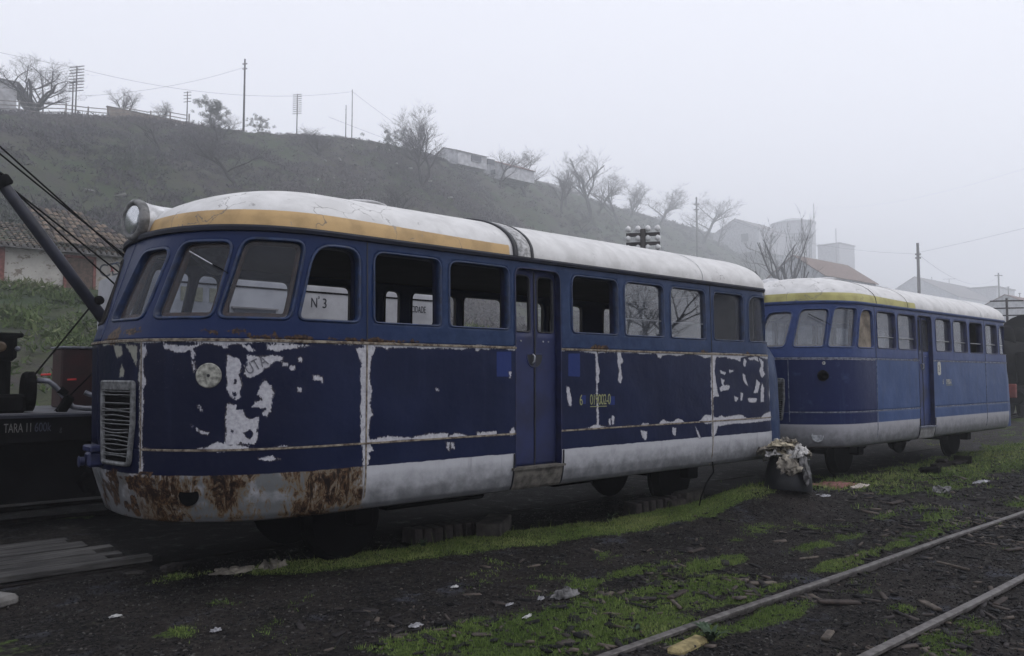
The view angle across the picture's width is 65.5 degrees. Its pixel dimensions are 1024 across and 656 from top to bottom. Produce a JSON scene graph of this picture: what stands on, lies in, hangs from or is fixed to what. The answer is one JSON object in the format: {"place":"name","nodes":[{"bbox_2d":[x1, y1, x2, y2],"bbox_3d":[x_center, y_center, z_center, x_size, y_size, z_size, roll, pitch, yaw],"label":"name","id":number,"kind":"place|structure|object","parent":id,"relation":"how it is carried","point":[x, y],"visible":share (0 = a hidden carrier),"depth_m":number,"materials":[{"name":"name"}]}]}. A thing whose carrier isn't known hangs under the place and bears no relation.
{"place":"outdoors","nodes":[
{"label":"outdoors","id":0,"kind":"place"},
{"bbox_2d":[0,114,1015,409],"bbox_3d":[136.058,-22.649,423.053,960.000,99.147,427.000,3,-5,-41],"label":"hillside","id":1,"kind":"structure","parent":0,"point":[62,186],"depth_m":115.31,"materials":[{"name":"plant"}]},
{"bbox_2d":[0,78,36,111],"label":"ridge building","id":2,"kind":"structure","parent":1,"relation":"on","point":[6,93],"depth_m":126.19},
{"bbox_2d":[0,50,98,112],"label":"bare tree","id":3,"kind":"object","parent":1,"relation":"on","point":[43,99],"visible":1,"depth_m":123.60,"materials":[{"name":"grey plant"}]},
{"bbox_2d":[0,206,127,289],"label":"old house","id":4,"kind":"structure","parent":1,"relation":"on","point":[20,260],"depth_m":34.38,"materials":[{"name":"tile"}]},
{"bbox_2d":[63,254,96,289],"bbox_3d":[-18.641,-2.182,34.329,1.250,1.865,0.140,3,-5,-41],"label":"door","id":5,"kind":"structure","parent":4,"relation":"in","point":[85,270],"depth_m":34.43,"materials":[{"name":"brown wood"}]},
{"bbox_2d":[0,100,189,123],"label":"ridge fence","id":6,"kind":"object","parent":1,"relation":"on","point":[88,107],"visible":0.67,"depth_m":128.74,"materials":[{"name":"wood"}]},
{"bbox_2d":[105,87,142,112],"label":"bare tree","id":7,"kind":"object","parent":1,"relation":"on","point":[126,101],"visible":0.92,"depth_m":134.36,"materials":[{"name":"grey plant"}]},
{"bbox_2d":[119,114,161,151],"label":"bare tree","id":8,"kind":"object","parent":1,"relation":"on","point":[153,135],"visible":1,"depth_m":111.32,"materials":[{"name":"grey plant"}]},
{"bbox_2d":[106,106,190,124],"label":"ridge wall","id":9,"kind":"structure","parent":1,"relation":"on","point":[119,110],"depth_m":133.94,"materials":[{"name":"stone"}]},
{"bbox_2d":[191,94,231,125],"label":"evergreen bush","id":10,"kind":"object","parent":1,"relation":"on","point":[211,110],"visible":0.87,"depth_m":143.97,"materials":[{"name":"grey plant"}]},
{"bbox_2d":[201,115,233,141],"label":"bare tree","id":11,"kind":"object","parent":1,"relation":"on","point":[212,126],"visible":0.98,"depth_m":126.09,"materials":[{"name":"grey plant"}]},
{"bbox_2d":[172,128,271,188],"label":"bare tree","id":12,"kind":"object","parent":1,"relation":"on","point":[208,150],"visible":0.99,"depth_m":102.26,"materials":[{"name":"grey plant"}]},
{"bbox_2d":[205,113,246,140],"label":"bare tree","id":13,"kind":"object","parent":1,"relation":"on","point":[225,129],"visible":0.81,"depth_m":132.96,"materials":[{"name":"grey plant"}]},
{"bbox_2d":[242,59,246,130],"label":"wooden pole","id":14,"kind":"object","parent":1,"relation":"on","point":[244,69],"visible":0.86,"depth_m":149.42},
{"bbox_2d":[245,113,275,131],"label":"evergreen bush","id":15,"kind":"object","parent":1,"relation":"on","point":[260,123],"visible":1,"depth_m":150.89,"materials":[{"name":"plant"}]},
{"bbox_2d":[292,127,335,155],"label":"bare tree","id":16,"kind":"object","parent":1,"relation":"on","point":[315,138],"visible":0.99,"depth_m":142.39,"materials":[{"name":"grey plant"}]},
{"bbox_2d":[360,129,408,151],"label":"evergreen bush","id":17,"kind":"object","parent":1,"relation":"on","point":[395,143],"visible":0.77,"depth_m":156.09,"materials":[{"name":"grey plant"}]},
{"bbox_2d":[0,108,781,333],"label":"hillside scrub","id":18,"kind":"object","parent":1,"relation":"on","point":[108,220],"visible":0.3,"depth_m":119.95,"materials":[{"name":"plant"}]},
{"bbox_2d":[380,180,419,208],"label":"bare tree","id":19,"kind":"object","parent":1,"relation":"on","point":[392,203],"visible":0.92,"depth_m":128.60,"materials":[{"name":"grey plant"}]},
{"bbox_2d":[380,101,446,187],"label":"bare tree","id":20,"kind":"object","parent":1,"relation":"on","point":[420,140],"visible":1,"depth_m":148.64,"materials":[{"name":"grey plant"}]},
{"bbox_2d":[436,147,494,172],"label":"hill house","id":21,"kind":"structure","parent":1,"relation":"on","point":[469,160],"depth_m":199.67,"materials":[{"name":"white paint"}]},
{"bbox_2d":[0,274,1015,408],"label":"bank weeds","id":22,"kind":"object","parent":1,"relation":"on","point":[16,317],"visible":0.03,"depth_m":25.51,"materials":[{"name":"plant"}]},
{"bbox_2d":[483,161,535,187],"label":"hill house","id":23,"kind":"structure","parent":1,"relation":"on","point":[522,174],"depth_m":211.67,"materials":[{"name":"white paint"}]},
{"bbox_2d":[495,144,526,187],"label":"bare tree","id":24,"kind":"object","parent":1,"relation":"on","point":[505,170],"visible":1,"depth_m":201.94,"materials":[{"name":"grey plant"}]},
{"bbox_2d":[491,146,549,196],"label":"bare tree","id":25,"kind":"object","parent":1,"relation":"on","point":[525,166],"visible":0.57,"depth_m":221.27,"materials":[{"name":"grey plant"}]},
{"bbox_2d":[545,166,582,211],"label":"bare tree","id":26,"kind":"object","parent":1,"relation":"on","point":[564,188],"visible":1,"depth_m":233.92,"materials":[{"name":"grey plant"}]},
{"bbox_2d":[549,147,611,219],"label":"bare tree","id":27,"kind":"object","parent":1,"relation":"on","point":[585,184],"visible":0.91,"depth_m":262.28,"materials":[{"name":"grey plant"}]},
{"bbox_2d":[577,174,619,224],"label":"bare tree","id":28,"kind":"object","parent":1,"relation":"on","point":[611,208],"visible":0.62,"depth_m":296.33,"materials":[{"name":"grey plant"}]},
{"bbox_2d":[581,167,629,216],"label":"bare tree","id":29,"kind":"object","parent":1,"relation":"on","point":[607,197],"visible":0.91,"depth_m":282.20,"materials":[{"name":"grey plant"}]},
{"bbox_2d":[620,180,650,217],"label":"bare tree","id":30,"kind":"object","parent":1,"relation":"on","point":[635,198],"visible":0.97,"depth_m":350.36,"materials":[{"name":"grey plant"}]},
{"bbox_2d":[640,182,688,227],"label":"bare tree","id":31,"kind":"object","parent":1,"relation":"on","point":[672,206],"visible":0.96,"depth_m":375.93,"materials":[{"name":"grey plant"}]},
{"bbox_2d":[679,191,747,244],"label":"bare tree","id":32,"kind":"object","parent":1,"relation":"on","point":[714,219],"visible":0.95,"depth_m":392.12,"materials":[{"name":"grey plant"}]},
{"bbox_2d":[712,219,786,259],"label":"hill house","id":33,"kind":"structure","parent":1,"relation":"on","point":[736,236],"depth_m":460.29,"materials":[{"name":"grey concrete"}]},
{"bbox_2d":[733,203,823,279],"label":"bare tree","id":34,"kind":"object","parent":1,"relation":"on","point":[783,271],"visible":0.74,"depth_m":156.59,"materials":[{"name":"grey plant"}]},
{"bbox_2d":[770,218,815,262],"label":"building","id":35,"kind":"structure","parent":1,"relation":"on","point":[794,232],"depth_m":534.31,"materials":[{"name":"concrete"}]},
{"bbox_2d":[766,255,878,285],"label":"gabled house","id":36,"kind":"structure","parent":1,"relation":"on","point":[843,272],"depth_m":175.40,"materials":[{"name":"orange tile"}]},
{"bbox_2d":[816,242,855,268],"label":"flat block","id":37,"kind":"structure","parent":1,"relation":"on","point":[845,256],"depth_m":566.22,"materials":[{"name":"concrete"}]},
{"bbox_2d":[915,243,920,293],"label":"telegraph pole","id":38,"kind":"object","parent":1,"relation":"on","point":[917,257],"visible":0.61,"depth_m":173.50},
{"bbox_2d":[896,276,991,303],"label":"warehouse","id":39,"kind":"structure","parent":1,"relation":"on","point":[942,289],"depth_m":418.19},
{"bbox_2d":[966,286,1015,299],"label":"flat block","id":40,"kind":"structure","parent":1,"relation":"on","point":[990,292],"depth_m":448.06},
{"bbox_2d":[984,294,1023,323],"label":"track house","id":41,"kind":"structure","parent":1,"relation":"on","point":[1010,304],"depth_m":200.81,"materials":[{"name":"white concrete"}]},
{"bbox_2d":[0,410,1023,655],"bbox_3d":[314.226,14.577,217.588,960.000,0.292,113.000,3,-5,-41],"label":"ground","id":42,"kind":"structure","parent":0,"point":[200,544],"depth_m":6.63,"materials":[{"name":"gravel"}]},
{"bbox_2d":[0,592,18,608],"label":"stone slab","id":43,"kind":"object","parent":42,"relation":"on","point":[8,599],"depth_m":5.72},
{"bbox_2d":[0,537,152,583],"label":"board crossing","id":44,"kind":"object","parent":42,"relation":"on","point":[37,559],"visible":1,"depth_m":6.99,"materials":[{"name":"wood"}]},
{"bbox_2d":[160,562,182,571],"bbox_3d":[-2.907,2.038,6.787,0.181,0.066,0.218,1,-4,-16],"label":"stone","id":45,"kind":"object","parent":42,"relation":"on","point":[172,567],"visible":1,"depth_m":6.73,"materials":[{"name":"stone"}]},
{"bbox_2d":[208,565,257,574],"bbox_3d":[-2.330,2.018,6.656,0.411,0.054,0.173,2,-4,-30],"label":"rag","id":46,"kind":"object","parent":42,"relation":"on","point":[230,570],"visible":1,"depth_m":6.62,"materials":[{"name":"beige fabric"}]},
{"bbox_2d":[258,558,286,569],"bbox_3d":[-2.041,1.998,6.773,0.179,0.080,0.258,-2,-4,26],"label":"rag","id":47,"kind":"object","parent":42,"relation":"on","point":[266,565],"visible":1,"depth_m":6.74,"materials":[{"name":"beige fabric"}]},
{"bbox_2d":[402,527,422,543],"bbox_3d":[-0.990,2.065,7.916,0.095,0.150,0.220,5,-8,-43],"label":"brick","id":48,"kind":"object","parent":42,"relation":"on","point":[414,535],"visible":0.88,"depth_m":7.86,"materials":[{"name":"brick"}]},
{"bbox_2d":[415,526,432,542],"bbox_3d":[-0.895,2.077,7.990,0.095,0.150,0.220,3,-6,-41],"label":"brick","id":49,"kind":"object","parent":42,"relation":"on","point":[427,533],"visible":0.42,"depth_m":7.91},
{"bbox_2d":[424,524,442,541],"bbox_3d":[-0.797,2.081,8.065,0.095,0.150,0.220,4,-4,-37],"label":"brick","id":50,"kind":"object","parent":42,"relation":"on","point":[437,531],"visible":0.58,"depth_m":7.98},
{"bbox_2d":[433,523,452,539],"bbox_3d":[-0.705,2.079,8.146,0.095,0.150,0.220,5,-9,-40],"label":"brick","id":51,"kind":"object","parent":42,"relation":"on","point":[447,530],"visible":0.62,"depth_m":8.07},
{"bbox_2d":[443,520,462,537],"bbox_3d":[-0.610,2.082,8.215,0.095,0.150,0.220,0,-1,-41],"label":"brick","id":52,"kind":"object","parent":42,"relation":"on","point":[457,529],"visible":0.5,"depth_m":8.13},
{"bbox_2d":[453,519,472,535],"bbox_3d":[-0.514,2.085,8.293,0.220,0.150,0.095,-2,-2,45],"label":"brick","id":53,"kind":"object","parent":42,"relation":"on","point":[467,527],"visible":0.52,"depth_m":8.22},
{"bbox_2d":[476,514,510,536],"bbox_3d":[-0.187,2.082,8.377,0.260,0.150,0.620,-1,-3,10],"label":"timber block","id":54,"kind":"object","parent":42,"relation":"on","point":[497,525],"depth_m":8.11,"materials":[{"name":"wood"}]},
{"bbox_2d":[0,436,1011,620],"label":"railway track","id":55,"kind":"structure","parent":42,"relation":"on","point":[26,583],"depth_m":7.58,"materials":[{"name":"brown metal"}]},
{"bbox_2d":[76,191,779,560],"bbox_3d":[-0.196,0.512,9.021,8.550,3.342,2.615,3,-5,-41],"label":"railcar","id":56,"kind":"object","parent":55,"relation":"on","point":[324,439],"visible":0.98,"depth_m":6.89,"materials":[{"name":"blue paint"}]},
{"bbox_2d":[98,259,123,326],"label":"window frame","id":57,"kind":"structure","parent":56,"relation":"in","point":[107,308],"depth_m":6.69,"materials":[{"name":"blue metal"}]},
{"bbox_2d":[111,247,169,322],"bbox_3d":[-2.884,-0.336,6.224,0.597,0.581,0.263,-2,-4,35],"label":"window frame","id":58,"kind":"structure","parent":56,"relation":"in","point":[138,277],"depth_m":6.33,"materials":[{"name":"blue metal"}]},
{"bbox_2d":[139,269,190,313],"bbox_3d":[-3.422,-0.270,7.779,0.117,0.636,0.633,-2,-4,29],"label":"window frame","id":59,"kind":"structure","parent":56,"relation":"in","point":[189,278],"depth_m":7.98,"materials":[{"name":"blue metal"}]},
{"bbox_2d":[153,239,232,319],"bbox_3d":[-2.390,-0.366,6.005,0.577,0.616,0.229,-1,-3,9],"label":"window frame","id":60,"kind":"structure","parent":56,"relation":"in","point":[182,258],"depth_m":6.02,"materials":[{"name":"blue metal"}]},
{"bbox_2d":[217,237,305,320],"bbox_3d":[-1.899,-0.373,6.059,0.633,0.636,0.162,1,-4,-22],"label":"window frame","id":61,"kind":"structure","parent":56,"relation":"in","point":[233,278],"depth_m":6.06,"materials":[{"name":"blue metal"}]},
{"bbox_2d":[298,244,360,323],"bbox_3d":[-1.467,-0.351,6.337,0.544,0.630,0.149,3,-5,-41],"label":"window frame","id":62,"kind":"structure","parent":56,"relation":"in","point":[355,267],"depth_m":6.45,"materials":[{"name":"metal"}]},
{"bbox_2d":[384,291,399,322],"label":"window frame","id":63,"kind":"structure","parent":56,"relation":"in","point":[398,295],"depth_m":9.67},
{"bbox_2d":[373,252,441,326],"bbox_3d":[-0.916,-0.323,6.818,0.720,0.630,0.140,3,-5,-41],"label":"window frame","id":64,"kind":"structure","parent":56,"relation":"in","point":[436,264],"depth_m":6.99,"materials":[{"name":"metal"}]},
{"bbox_2d":[411,293,455,325],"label":"window frame","id":65,"kind":"structure","parent":56,"relation":"in","point":[454,299],"depth_m":10.23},
{"bbox_2d":[449,260,509,329],"bbox_3d":[-0.328,-0.292,7.333,0.745,0.630,0.140,3,-5,-41],"label":"window frame","id":66,"kind":"structure","parent":56,"relation":"in","point":[504,272],"depth_m":7.52,"materials":[{"name":"metal"}]},
{"bbox_2d":[516,269,535,466],"bbox_3d":[0.109,0.377,7.677,0.292,1.896,0.088,3,-5,-41],"label":"door leaf","id":67,"kind":"structure","parent":56,"relation":"in","point":[526,357],"depth_m":7.69,"materials":[{"name":"metal"}]},
{"bbox_2d":[533,271,555,464],"bbox_3d":[0.321,0.390,7.886,0.293,1.896,0.053,3,-5,-41],"label":"door leaf","id":68,"kind":"structure","parent":56,"relation":"in","point":[545,341],"depth_m":7.86,"materials":[{"name":"metal"}]},
{"bbox_2d":[571,275,618,335],"bbox_3d":[0.835,-0.231,8.353,0.740,0.630,0.140,3,-5,-41],"label":"window frame","id":69,"kind":"structure","parent":56,"relation":"in","point":[613,286],"depth_m":8.54,"materials":[{"name":"metal"}]},
{"bbox_2d":[624,281,664,337],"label":"window frame","id":70,"kind":"structure","parent":56,"relation":"in","point":[659,291],"depth_m":9.06,"materials":[{"name":"blue metal"}]},
{"bbox_2d":[670,287,706,339],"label":"window frame","id":71,"kind":"structure","parent":56,"relation":"in","point":[700,294],"depth_m":9.59,"materials":[{"name":"blue metal"}]},
{"bbox_2d":[712,292,744,341],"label":"window frame","id":72,"kind":"structure","parent":56,"relation":"in","point":[739,302],"depth_m":10.14,"materials":[{"name":"blue metal"}]},
{"bbox_2d":[748,296,766,342],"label":"window frame","id":73,"kind":"structure","parent":56,"relation":"in","point":[759,307],"depth_m":10.56,"materials":[{"name":"blue metal"}]},
{"bbox_2d":[762,277,1010,475],"bbox_3d":[6.718,0.875,15.078,8.551,3.342,2.608,3,-5,-41],"label":"railcar","id":74,"kind":"object","parent":55,"relation":"on","point":[859,367],"visible":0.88,"depth_m":13.05,"materials":[{"name":"blue paint"}]},
{"bbox_2d":[765,322,774,344],"bbox_3d":[4.777,0.173,15.085,0.681,0.606,0.074,3,-5,-41],"label":"train window","id":75,"kind":"structure","parent":74,"relation":"in","point":[770,331],"depth_m":15.18,"materials":[{"name":"glass"}]},
{"bbox_2d":[765,311,792,347],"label":"window frame","id":76,"kind":"structure","parent":74,"relation":"in","point":[768,317],"depth_m":12.23,"materials":[{"name":"blue metal"}]},
{"bbox_2d":[777,323,783,346],"bbox_3d":[5.189,0.195,15.445,0.256,0.606,0.074,3,-5,-41],"label":"train window","id":77,"kind":"structure","parent":74,"relation":"in","point":[780,327],"depth_m":15.42,"materials":[{"name":"glass"}]},
{"bbox_2d":[797,325,814,343],"bbox_3d":[5.921,0.233,16.088,0.706,0.606,0.074,3,-5,-41],"label":"train window","id":78,"kind":"structure","parent":74,"relation":"in","point":[806,333],"depth_m":16.07,"materials":[{"name":"glass"}]},
{"bbox_2d":[792,307,829,347],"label":"window frame","id":79,"kind":"structure","parent":74,"relation":"in","point":[826,311],"depth_m":12.06,"materials":[{"name":"blue metal"}]},
{"bbox_2d":[827,306,857,347],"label":"window frame","id":80,"kind":"structure","parent":74,"relation":"in","point":[853,320],"depth_m":12.18,"materials":[{"name":"blue metal"}]},
{"bbox_2d":[835,328,849,346],"bbox_3d":[7.093,0.295,17.115,0.686,0.606,0.074,3,-5,-41],"label":"train window","id":81,"kind":"structure","parent":74,"relation":"in","point":[841,334],"depth_m":17.05,"materials":[{"name":"glass"}]},
{"bbox_2d":[852,309,873,348],"bbox_3d":[5.446,0.012,12.397,0.544,0.630,0.149,3,-5,-41],"label":"window","id":82,"kind":"structure","parent":74,"relation":"in","point":[865,340],"depth_m":12.43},
{"bbox_2d":[876,311,896,349],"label":"window frame","id":83,"kind":"structure","parent":74,"relation":"in","point":[891,316],"depth_m":13.07,"materials":[{"name":"blue metal"}]},
{"bbox_2d":[897,313,916,350],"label":"window frame","id":84,"kind":"structure","parent":74,"relation":"in","point":[911,318],"depth_m":13.60,"materials":[{"name":"blue metal"}]},
{"bbox_2d":[917,316,923,425],"bbox_3d":[7.022,0.740,13.738,0.292,1.896,0.088,3,-5,-41],"label":"door leaf","id":85,"kind":"structure","parent":74,"relation":"in","point":[921,364],"depth_m":13.79,"materials":[{"name":"metal"}]},
{"bbox_2d":[920,317,930,425],"bbox_3d":[7.233,0.753,13.946,0.293,1.896,0.053,3,-5,-41],"label":"door leaf","id":86,"kind":"structure","parent":74,"relation":"in","point":[926,374],"depth_m":13.94,"materials":[{"name":"metal"}]},
{"bbox_2d":[935,318,951,351],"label":"window frame","id":87,"kind":"structure","parent":74,"relation":"in","point":[947,324],"depth_m":14.62,"materials":[{"name":"blue metal"}]},
{"bbox_2d":[952,320,967,352],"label":"window frame","id":88,"kind":"structure","parent":74,"relation":"in","point":[963,325],"depth_m":15.14,"materials":[{"name":"blue metal"}]},
{"bbox_2d":[969,322,983,353],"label":"window frame","id":89,"kind":"structure","parent":74,"relation":"in","point":[978,326],"depth_m":15.67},
{"bbox_2d":[985,324,997,354],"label":"window frame","id":90,"kind":"structure","parent":74,"relation":"in","point":[993,329],"depth_m":16.21,"materials":[{"name":"blue metal"}]},
{"bbox_2d":[998,326,1005,354],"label":"window frame","id":91,"kind":"structure","parent":74,"relation":"in","point":[1001,328],"depth_m":16.61,"materials":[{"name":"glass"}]},
{"bbox_2d":[0,413,1023,525],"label":"railway track","id":92,"kind":"structure","parent":42,"relation":"on","point":[49,517],"depth_m":9.49,"materials":[{"name":"brown metal"}]},
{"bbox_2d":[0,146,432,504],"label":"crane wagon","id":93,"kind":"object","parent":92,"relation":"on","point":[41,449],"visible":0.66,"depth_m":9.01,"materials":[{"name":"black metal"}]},
{"bbox_2d":[1003,315,1023,416],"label":"wagon","id":94,"kind":"object","parent":92,"relation":"on","point":[1013,350],"visible":0.3,"depth_m":30.66,"materials":[{"name":"metal"}]},
{"bbox_2d":[549,586,579,599],"bbox_3d":[0.393,1.963,5.924,0.151,0.063,0.285,-3,-5,43],"label":"plastic bag","id":95,"kind":"object","parent":42,"relation":"on","point":[565,592],"visible":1,"depth_m":5.88,"materials":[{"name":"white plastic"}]},
{"bbox_2d":[146,427,1023,655],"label":"grass","id":96,"kind":"structure","parent":42,"relation":"on","point":[654,520],"depth_m":6.87,"materials":[{"name":"plant"}]},
{"bbox_2d":[623,501,641,514],"bbox_3d":[1.445,2.164,9.536,0.095,0.150,0.220,5,-3,-37],"label":"brick","id":97,"kind":"object","parent":42,"relation":"on","point":[634,508],"visible":0.78,"depth_m":9.48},
{"bbox_2d":[625,225,660,249],"bbox_3d":[2.442,0.457,14.721,0.644,4.750,0.145,-1,-4,18],"label":"telegraph pole","id":98,"kind":"object","parent":42,"relation":"on","point":[643,236],"visible":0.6,"depth_m":14.81,"materials":[{"name":"white ceramic"}]},
{"bbox_2d":[273,448,1023,655],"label":"weeds","id":99,"kind":"object","parent":42,"relation":"on","point":[656,583],"visible":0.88,"depth_m":6.03,"materials":[{"name":"green plant"}]},
{"bbox_2d":[667,635,706,654],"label":"yellow stone","id":100,"kind":"object","parent":42,"relation":"on","point":[684,647],"visible":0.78,"depth_m":4.74,"materials":[{"name":"stone"}]},
{"bbox_2d":[673,488,703,503],"bbox_3d":[2.262,2.152,10.194,0.200,0.150,0.500,-3,-4,37],"label":"timber block","id":101,"kind":"object","parent":42,"relation":"on","point":[691,493],"depth_m":10.08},
{"bbox_2d":[697,621,724,640],"bbox_3d":[1.238,1.884,4.894,0.194,0.082,0.246,0,-3,7],"label":"weed tuft","id":102,"kind":"object","parent":42,"relation":"on","point":[709,633],"visible":1,"depth_m":4.91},
{"bbox_2d":[764,456,815,491],"bbox_3d":[3.529,1.841,10.034,0.689,0.500,0.586,-1,-3,9],"label":"waste bucket","id":103,"kind":"object","parent":42,"relation":"on","point":[775,478],"visible":0.62,"depth_m":9.83,"materials":[{"name":"black metal"}]},
{"bbox_2d":[776,453,802,476],"bbox_3d":[3.381,1.656,9.704,0.330,0.292,0.097,-17,-30,-13],"label":"hanging rag","id":104,"kind":"object","parent":103,"relation":"hanging from","point":[791,467],"visible":1,"depth_m":9.70,"materials":[{"name":"beige fabric"}]},
{"bbox_2d":[786,445,808,458],"bbox_3d":[3.528,1.504,9.858,0.256,0.123,0.420,-7,8,43],"label":"crumpled paper","id":105,"kind":"object","parent":103,"relation":"in","point":[795,453],"visible":1,"depth_m":9.80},
{"bbox_2d":[798,450,811,486],"bbox_3d":[3.603,1.710,9.756,0.065,0.454,0.226,-17,-14,41],"label":"hanging rag","id":106,"kind":"object","parent":103,"relation":"hanging from","point":[806,472],"visible":1,"depth_m":9.72,"materials":[{"name":"grey fabric"}]},
{"bbox_2d":[596,510,1023,655],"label":"railway track","id":107,"kind":"structure","parent":42,"relation":"on","point":[885,646],"depth_m":5.67,"materials":[{"name":"grey metal"}]},
{"bbox_2d":[816,599,861,604],"bbox_3d":[2.365,1.982,5.761,0.300,0.032,0.080,0,-3,-1],"label":"wood offcut","id":108,"kind":"object","parent":42,"relation":"on","point":[838,601],"visible":1,"depth_m":5.73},
{"bbox_2d":[930,455,971,467],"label":"iron frame","id":109,"kind":"object","parent":42,"relation":"on","point":[957,460],"visible":0.97,"depth_m":14.46,"materials":[{"name":"metal"}]},
{"bbox_2d":[990,298,1023,322],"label":"telegraph pole","id":110,"kind":"object","parent":42,"relation":"on","point":[1006,300],"visible":0.27,"depth_m":35.97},
{"bbox_2d":[0,0,1023,297],"label":"sky","id":111,"kind":"structure","parent":0,"point":[771,106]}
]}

